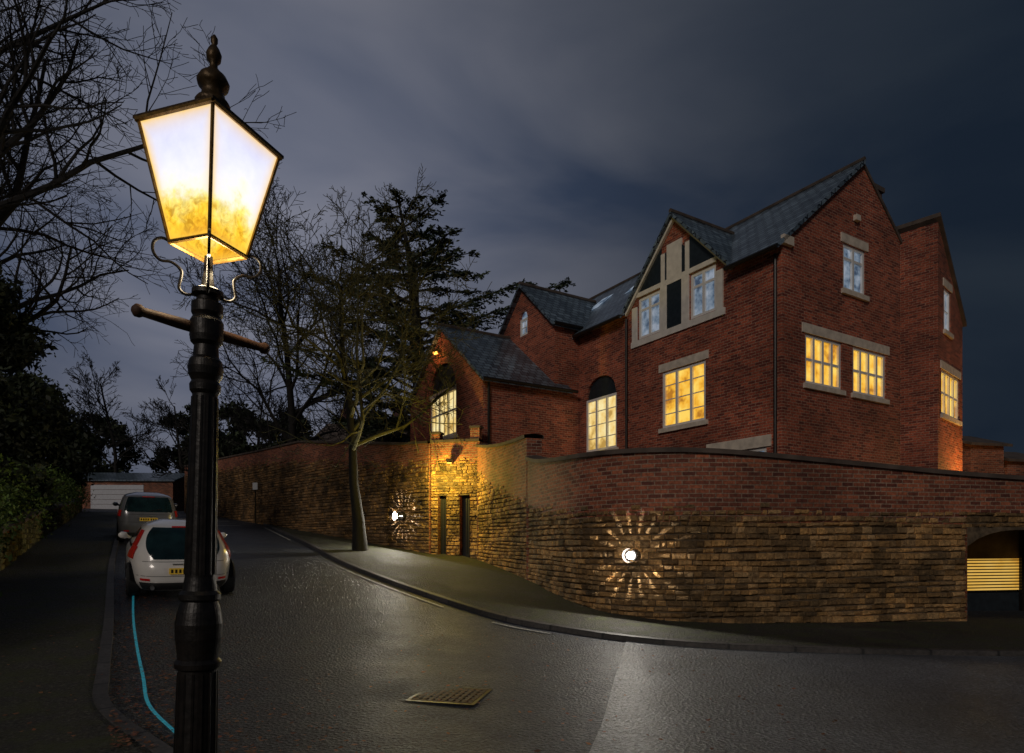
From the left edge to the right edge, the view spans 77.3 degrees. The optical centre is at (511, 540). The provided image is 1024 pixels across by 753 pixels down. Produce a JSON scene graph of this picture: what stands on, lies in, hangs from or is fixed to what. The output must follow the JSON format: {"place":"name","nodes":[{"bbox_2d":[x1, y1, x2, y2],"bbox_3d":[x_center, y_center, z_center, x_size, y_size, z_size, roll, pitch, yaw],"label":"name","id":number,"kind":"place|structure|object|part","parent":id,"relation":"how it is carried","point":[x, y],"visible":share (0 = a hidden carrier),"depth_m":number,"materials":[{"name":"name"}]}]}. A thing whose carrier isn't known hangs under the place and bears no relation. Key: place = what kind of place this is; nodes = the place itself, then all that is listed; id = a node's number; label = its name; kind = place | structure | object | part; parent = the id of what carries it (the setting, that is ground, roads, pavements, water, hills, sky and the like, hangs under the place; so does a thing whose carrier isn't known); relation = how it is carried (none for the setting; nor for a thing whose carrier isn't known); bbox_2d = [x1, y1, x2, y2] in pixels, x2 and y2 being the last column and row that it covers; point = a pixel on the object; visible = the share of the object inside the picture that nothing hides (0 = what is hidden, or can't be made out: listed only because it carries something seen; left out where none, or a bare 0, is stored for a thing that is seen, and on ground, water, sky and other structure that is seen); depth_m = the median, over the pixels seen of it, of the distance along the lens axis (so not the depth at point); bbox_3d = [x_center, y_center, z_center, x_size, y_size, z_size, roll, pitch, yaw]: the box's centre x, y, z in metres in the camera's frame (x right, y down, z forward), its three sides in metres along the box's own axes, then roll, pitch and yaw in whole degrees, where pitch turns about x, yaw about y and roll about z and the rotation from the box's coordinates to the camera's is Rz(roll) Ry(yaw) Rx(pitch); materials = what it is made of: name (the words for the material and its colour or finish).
{"place":"outdoors","nodes":[
{"label":"outdoors","id":0,"kind":"place"},
{"bbox_2d":[0,511,152,752],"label":"pavement","id":1,"kind":"structure","parent":0,"point":[54,583],"depth_m":7.92,"materials":[{"name":"grey asphalt"}]},
{"bbox_2d":[131,34,283,752],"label":"street lamp","id":2,"kind":"object","parent":1,"relation":"on","point":[213,159],"visible":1,"depth_m":2.58,"materials":[{"name":"black metal"}]},
{"bbox_2d":[0,0,1023,472],"label":"sky","id":3,"kind":"structure","parent":0,"point":[562,137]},
{"bbox_2d":[82,508,1023,752],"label":"road","id":4,"kind":"structure","parent":0,"point":[302,595],"depth_m":7.62,"materials":[{"name":"grey asphalt"}]},
{"bbox_2d":[92,537,172,752],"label":"kerb","id":5,"kind":"structure","parent":4,"relation":"on","point":[104,705],"depth_m":6.37,"materials":[{"name":"concrete"}]},
{"bbox_2d":[113,492,177,541],"bbox_3d":[-12.830,-0.876,22.465,2.031,1.630,4.331,0,5,-31],"label":"parked car","id":6,"kind":"object","parent":4,"relation":"on","point":[136,511],"visible":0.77,"depth_m":20.68,"materials":[{"name":"grey paint"}]},
{"bbox_3d":[-11.806,-1.161,20.792,1.369,0.492,0.241,0,0,-31],"label":"rear window","id":7,"kind":"part","parent":6,"relation":"part of","materials":[{"name":"black glass"}]},
{"bbox_2d":[132,596,173,732],"bbox_3d":[-4.813,1.252,8.316,0.244,0.614,8.671,0,0,-33],"label":"road marking","id":8,"kind":"object","parent":4,"relation":"on","point":[160,718],"visible":0.81,"depth_m":6.73,"materials":[{"name":"paint"}]},
{"bbox_2d":[118,518,234,595],"bbox_3d":[-6.834,0.215,13.040,2.031,1.353,4.143,0,5,-31],"label":"parked car","id":9,"kind":"object","parent":4,"relation":"on","point":[154,554],"visible":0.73,"depth_m":11.35,"materials":[{"name":"white paint"}]},
{"bbox_3d":[-7.093,-0.132,12.665,0.817,0.330,1.940,0,5,-31],"label":"side window","id":10,"kind":"part","parent":9,"relation":"part of","materials":[{"name":"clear glass"}]},
{"bbox_3d":[-5.957,0.048,11.607,1.189,0.528,0.597,0,5,-31],"label":"rear window","id":11,"kind":"part","parent":9,"relation":"part of","materials":[{"name":"black glass"}]},
{"bbox_2d":[253,482,257,522],"bbox_3d":[-12.950,-1.906,32.292,0.240,2.100,0.085,0,0,0],"label":"road sign","id":12,"kind":"object","parent":4,"relation":"on","point":[255,486],"visible":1,"depth_m":32.26,"materials":[{"name":"black metal"}]},
{"bbox_2d":[346,570,443,606],"bbox_3d":[-2.745,0.990,13.942,0.113,0.456,5.367,0,0,-33],"label":"road marking","id":13,"kind":"object","parent":4,"relation":"on","point":[395,589],"visible":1,"depth_m":13.38,"materials":[{"name":"white paint"}]},
{"bbox_2d":[405,687,492,705],"bbox_3d":[-0.619,1.560,6.455,0.700,0.012,0.680,0,0,14],"label":"drain cover","id":14,"kind":"object","parent":4,"relation":"on","point":[466,696],"visible":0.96,"depth_m":6.34,"materials":[{"name":"metal"}]},
{"bbox_2d":[492,622,548,633],"bbox_3d":[0.115,1.383,10.143,1.156,0.084,0.102,0,0,38],"label":"road marking","id":15,"kind":"object","parent":4,"relation":"on","point":[520,628],"visible":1,"depth_m":10.09,"materials":[{"name":"white paint"}]},
{"bbox_2d":[264,524,1023,655],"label":"kerb","id":16,"kind":"structure","parent":4,"relation":"on","point":[721,645],"depth_m":9.28,"materials":[{"name":"concrete"}]},
{"bbox_2d":[269,524,1023,649],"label":"pavement","id":17,"kind":"structure","parent":0,"point":[474,582],"depth_m":11.12,"materials":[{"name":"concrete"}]},
{"bbox_2d":[167,164,496,550],"bbox_3d":[-4.983,-5.559,19.746,11.081,12.354,9.994,0,0,0],"label":"bare tree","id":18,"kind":"object","parent":17,"relation":"on","point":[359,539],"visible":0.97,"depth_m":18.76,"materials":[{"name":"brown plant"}]},
{"bbox_2d":[475,433,543,578],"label":"retaining wall","id":19,"kind":"structure","parent":17,"relation":"on","point":[501,505],"depth_m":17.34,"materials":[{"name":"brick"}]},
{"bbox_2d":[525,447,1023,622],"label":"retaining wall","id":20,"kind":"structure","parent":17,"relation":"on","point":[714,535],"depth_m":11.33,"materials":[{"name":"brick"}]},
{"bbox_2d":[622,548,640,562],"bbox_3d":[2.069,0.260,11.060,0.241,0.241,0.275,0,0,30],"label":"wall lamp","id":21,"kind":"object","parent":20,"relation":"attached to","point":[633,554],"visible":1,"depth_m":11.03,"materials":[{"name":"white glass"}]},
{"bbox_2d":[589,641,1023,752],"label":"road","id":22,"kind":"structure","parent":0,"point":[877,703],"depth_m":6.23,"materials":[{"name":"grey asphalt"}]},
{"bbox_2d":[0,577,900,752],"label":"fallen leaves","id":23,"kind":"object","parent":22,"relation":"on","point":[171,740],"visible":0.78,"depth_m":5.94,"materials":[{"name":"brown plant"}]},
{"bbox_3d":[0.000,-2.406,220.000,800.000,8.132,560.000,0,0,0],"label":"ground","id":24,"kind":"structure","parent":0,"visible":0},
{"bbox_2d":[0,351,76,474],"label":"tree","id":25,"kind":"object","parent":24,"relation":"on","point":[31,382],"visible":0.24,"depth_m":26.21,"materials":[{"name":"green plant"}]},
{"bbox_2d":[0,498,82,570],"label":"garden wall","id":26,"kind":"structure","parent":24,"relation":"on","point":[30,536],"depth_m":17.82,"materials":[{"name":"plant"}]},
{"bbox_2d":[0,261,88,519],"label":"tree","id":27,"kind":"object","parent":24,"relation":"on","point":[27,428],"visible":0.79,"depth_m":19.22,"materials":[{"name":"green plant"}]},
{"bbox_2d":[0,453,95,596],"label":"hedge","id":28,"kind":"object","parent":24,"relation":"on","point":[9,509],"visible":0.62,"depth_m":17.25,"materials":[{"name":"green plant"}]},
{"bbox_2d":[9,377,106,493],"bbox_3d":[-26.998,-5.386,36.062,6.855,8.246,6.838,0,0,43],"label":"tree","id":29,"kind":"object","parent":24,"relation":"on","point":[79,460],"visible":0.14,"depth_m":36.21,"materials":[{"name":"green plant"}]},
{"bbox_2d":[36,402,93,470],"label":"tree","id":30,"kind":"object","parent":24,"relation":"on","point":[70,408],"depth_m":65.07,"materials":[{"name":"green plant"}]},
{"bbox_2d":[0,0,158,355],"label":"bare tree","id":31,"kind":"object","parent":24,"relation":"on","point":[37,298],"visible":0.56,"depth_m":21.43,"materials":[{"name":"brown plant"}]},
{"bbox_2d":[72,410,146,472],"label":"tree","id":32,"kind":"object","parent":24,"relation":"on","point":[124,446],"visible":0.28,"depth_m":61.91,"materials":[{"name":"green plant"}]},
{"bbox_2d":[59,346,187,472],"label":"bare tree","id":33,"kind":"object","parent":24,"relation":"on","point":[88,402],"visible":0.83,"depth_m":57.81,"materials":[{"name":"brown plant"}]},
{"bbox_2d":[77,473,183,510],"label":"garage building","id":34,"kind":"structure","parent":24,"relation":"on","point":[109,489],"depth_m":55.07,"materials":[{"name":"brick"}]},
{"bbox_2d":[91,485,143,508],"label":"garage door","id":35,"kind":"structure","parent":34,"relation":"in","point":[99,504],"depth_m":54.90,"materials":[{"name":"white metal"}]},
{"bbox_2d":[0,0,295,440],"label":"bare tree","id":36,"kind":"object","parent":24,"relation":"on","point":[28,43],"visible":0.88,"depth_m":13.34,"materials":[{"name":"brown plant"}]},
{"bbox_2d":[95,375,229,472],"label":"bare tree","id":37,"kind":"object","parent":24,"relation":"on","point":[164,408],"visible":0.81,"depth_m":57.86,"materials":[{"name":"brown plant"}]},
{"bbox_2d":[145,404,190,472],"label":"tree","id":38,"kind":"object","parent":24,"relation":"on","point":[184,432],"visible":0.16,"depth_m":64.58,"materials":[{"name":"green plant"}]},
{"bbox_2d":[151,413,233,477],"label":"bare tree","id":39,"kind":"object","parent":24,"relation":"on","point":[186,447],"visible":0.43,"depth_m":43.73,"materials":[{"name":"plant"}]},
{"bbox_2d":[218,431,248,457],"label":"tree","id":40,"kind":"object","parent":24,"relation":"on","point":[237,436],"visible":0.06,"depth_m":54.86,"materials":[{"name":"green plant"}]},
{"bbox_2d":[219,398,259,437],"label":"tree","id":41,"kind":"object","parent":24,"relation":"on","point":[235,426],"visible":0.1,"depth_m":60.87,"materials":[{"name":"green plant"}]},
{"bbox_2d":[218,359,298,445],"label":"bare tree","id":42,"kind":"object","parent":24,"relation":"on","point":[238,407],"visible":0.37,"depth_m":58.03,"materials":[{"name":"plant"}]},
{"bbox_2d":[251,410,315,447],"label":"tree","id":43,"kind":"object","parent":24,"relation":"on","point":[297,428],"visible":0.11,"depth_m":59.65,"materials":[{"name":"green plant"}]},
{"bbox_2d":[184,440,430,553],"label":"boundary wall","id":44,"kind":"structure","parent":24,"relation":"on","point":[289,495],"depth_m":26.26,"materials":[{"name":"brick"}]},
{"bbox_2d":[392,512,405,520],"bbox_3d":[-3.836,-0.820,21.789,0.358,0.313,0.313,0,0,-42],"label":"wall lamp","id":45,"kind":"object","parent":44,"relation":"attached to","point":[398,516],"visible":1,"depth_m":21.74,"materials":[{"name":"white metal"}]},
{"bbox_2d":[315,409,409,441],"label":"bush","id":46,"kind":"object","parent":24,"relation":"on","point":[344,436],"depth_m":54.73,"materials":[{"name":"plant"}]},
{"bbox_2d":[430,425,483,558],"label":"gateway wall","id":47,"kind":"structure","parent":24,"relation":"on","point":[454,513],"depth_m":20.56,"materials":[{"name":"brick"}]},
{"bbox_2d":[441,495,445,553],"bbox_3d":[-2.198,-0.450,20.858,0.288,2.100,0.084,0,0,14],"label":"door","id":48,"kind":"structure","parent":47,"relation":"in","point":[443,497],"depth_m":20.84,"materials":[{"name":"black wood"}]},
{"bbox_2d":[446,459,452,463],"bbox_3d":[-1.978,-2.504,20.329,0.200,0.132,0.400,0,0,0],"label":"floodlight","id":49,"kind":"object","parent":47,"relation":"attached to","point":[449,461],"visible":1,"depth_m":20.18,"materials":[{"name":"black metal"}]},
{"bbox_2d":[462,495,469,557],"bbox_3d":[-1.456,-0.450,20.672,0.338,2.100,0.084,0,0,14],"label":"door","id":50,"kind":"structure","parent":47,"relation":"in","point":[465,498],"depth_m":20.66,"materials":[{"name":"black wood"}]},
{"bbox_2d":[405,156,966,470],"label":"brick house","id":51,"kind":"structure","parent":24,"relation":"on","point":[824,317],"depth_m":18.87,"materials":[{"name":"brick"}]},
{"bbox_2d":[431,363,457,439],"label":"window","id":52,"kind":"structure","parent":51,"relation":"in","point":[448,433],"depth_m":23.52,"materials":[{"name":"glass"}]},
{"bbox_2d":[520,312,527,336],"bbox_3d":[0.495,-8.210,24.277,0.347,0.920,0.506,0,0,0],"label":"window","id":53,"kind":"structure","parent":51,"relation":"in","point":[524,322],"depth_m":24.36,"materials":[{"name":"white glass"}]},
{"bbox_2d":[587,375,618,451],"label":"window","id":54,"kind":"structure","parent":51,"relation":"in","point":[602,400],"depth_m":22.10,"materials":[{"name":"glass"}]},
{"bbox_2d":[639,290,659,338],"bbox_3d":[4.347,-7.050,20.051,0.571,1.300,0.872,0,0,0],"label":"window","id":55,"kind":"structure","parent":51,"relation":"in","point":[649,305],"depth_m":20.05,"materials":[{"name":"white glass"}]},
{"bbox_2d":[658,350,708,433],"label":"window","id":56,"kind":"structure","parent":51,"relation":"in","point":[684,388],"depth_m":18.84,"materials":[{"name":"glass"}]},
{"bbox_2d":[691,264,715,318],"bbox_3d":[5.474,-7.050,18.209,0.550,1.300,0.838,0,0,0],"label":"window","id":57,"kind":"structure","parent":51,"relation":"in","point":[703,283],"depth_m":18.19,"materials":[{"name":"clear glass"}]},
{"bbox_2d":[748,447,765,451],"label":"window","id":58,"kind":"structure","parent":51,"relation":"in","point":[763,449],"depth_m":16.61,"materials":[{"name":"grey glass"}]},
{"bbox_2d":[803,333,845,395],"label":"window","id":59,"kind":"structure","parent":51,"relation":"in","point":[822,356],"depth_m":16.95,"materials":[{"name":"glass"}]},
{"bbox_2d":[841,232,869,301],"bbox_3d":[9.412,-7.510,17.673,1.239,1.640,0.740,0,0,-6],"label":"window","id":60,"kind":"structure","parent":51,"relation":"in","point":[853,258],"depth_m":17.68,"materials":[{"name":"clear glass"}]},
{"bbox_2d":[851,347,889,404],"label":"window","id":61,"kind":"structure","parent":51,"relation":"in","point":[868,366],"depth_m":18.07,"materials":[{"name":"glass"}]},
{"bbox_2d":[943,278,953,339],"bbox_3d":[13.682,-7.280,20.186,0.912,1.720,0.672,0,0,-10],"label":"window","id":62,"kind":"structure","parent":51,"relation":"in","point":[946,284],"depth_m":20.30,"materials":[{"name":"white glass"}]},
{"bbox_2d":[940,360,961,425],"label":"window","id":63,"kind":"structure","parent":51,"relation":"in","point":[949,384],"depth_m":20.43,"materials":[{"name":"glass"}]},
{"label":"garden","id":64,"kind":"structure","parent":0,"visible":0},
{"bbox_2d":[226,442,263,455],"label":"tree","id":65,"kind":"object","parent":64,"relation":"on","point":[243,448],"visible":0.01,"depth_m":47.78,"materials":[{"name":"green plant"}]},
{"bbox_2d":[224,394,311,449],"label":"bare tree","id":66,"kind":"object","parent":64,"relation":"on","point":[269,435],"visible":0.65,"depth_m":50.04,"materials":[{"name":"plant"}]},
{"bbox_2d":[264,434,312,447],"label":"tree","id":67,"kind":"object","parent":64,"relation":"on","point":[275,443],"visible":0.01,"depth_m":45.73,"materials":[{"name":"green plant"}]},
{"bbox_2d":[170,177,410,442],"bbox_3d":[-10.018,-8.723,31.487,12.608,16.646,14.776,0,0,-37],"label":"bare tree","id":68,"kind":"object","parent":64,"relation":"on","point":[290,387],"visible":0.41,"depth_m":30.44,"materials":[{"name":"brown plant"}]},
{"bbox_2d":[295,317,410,441],"bbox_3d":[-8.536,-7.858,39.322,9.962,13.844,9.054,0,0,0],"label":"bare tree","id":69,"kind":"object","parent":64,"relation":"on","point":[340,408],"visible":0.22,"depth_m":38.51,"materials":[{"name":"plant"}]},
{"bbox_2d":[346,409,401,441],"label":"tree","id":70,"kind":"object","parent":64,"relation":"on","point":[393,439],"visible":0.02,"depth_m":47.73,"materials":[{"name":"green plant"}]},
{"bbox_2d":[257,187,575,438],"bbox_3d":[-3.610,-8.096,29.920,13.260,15.606,12.849,0,0,0],"label":"cedar tree","id":71,"kind":"object","parent":64,"relation":"on","point":[433,233],"visible":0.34,"depth_m":29.11,"materials":[{"name":"green plant"}]},
{"bbox_2d":[962,436,1012,473],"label":"outbuilding","id":72,"kind":"structure","parent":64,"relation":"on","point":[981,455],"depth_m":24.50,"materials":[{"name":"brick"}]},
{"bbox_2d":[1004,452,1023,474],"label":"outbuilding","id":73,"kind":"structure","parent":64,"relation":"on","point":[1013,463],"depth_m":25.34,"materials":[{"name":"brick"}]}
]}

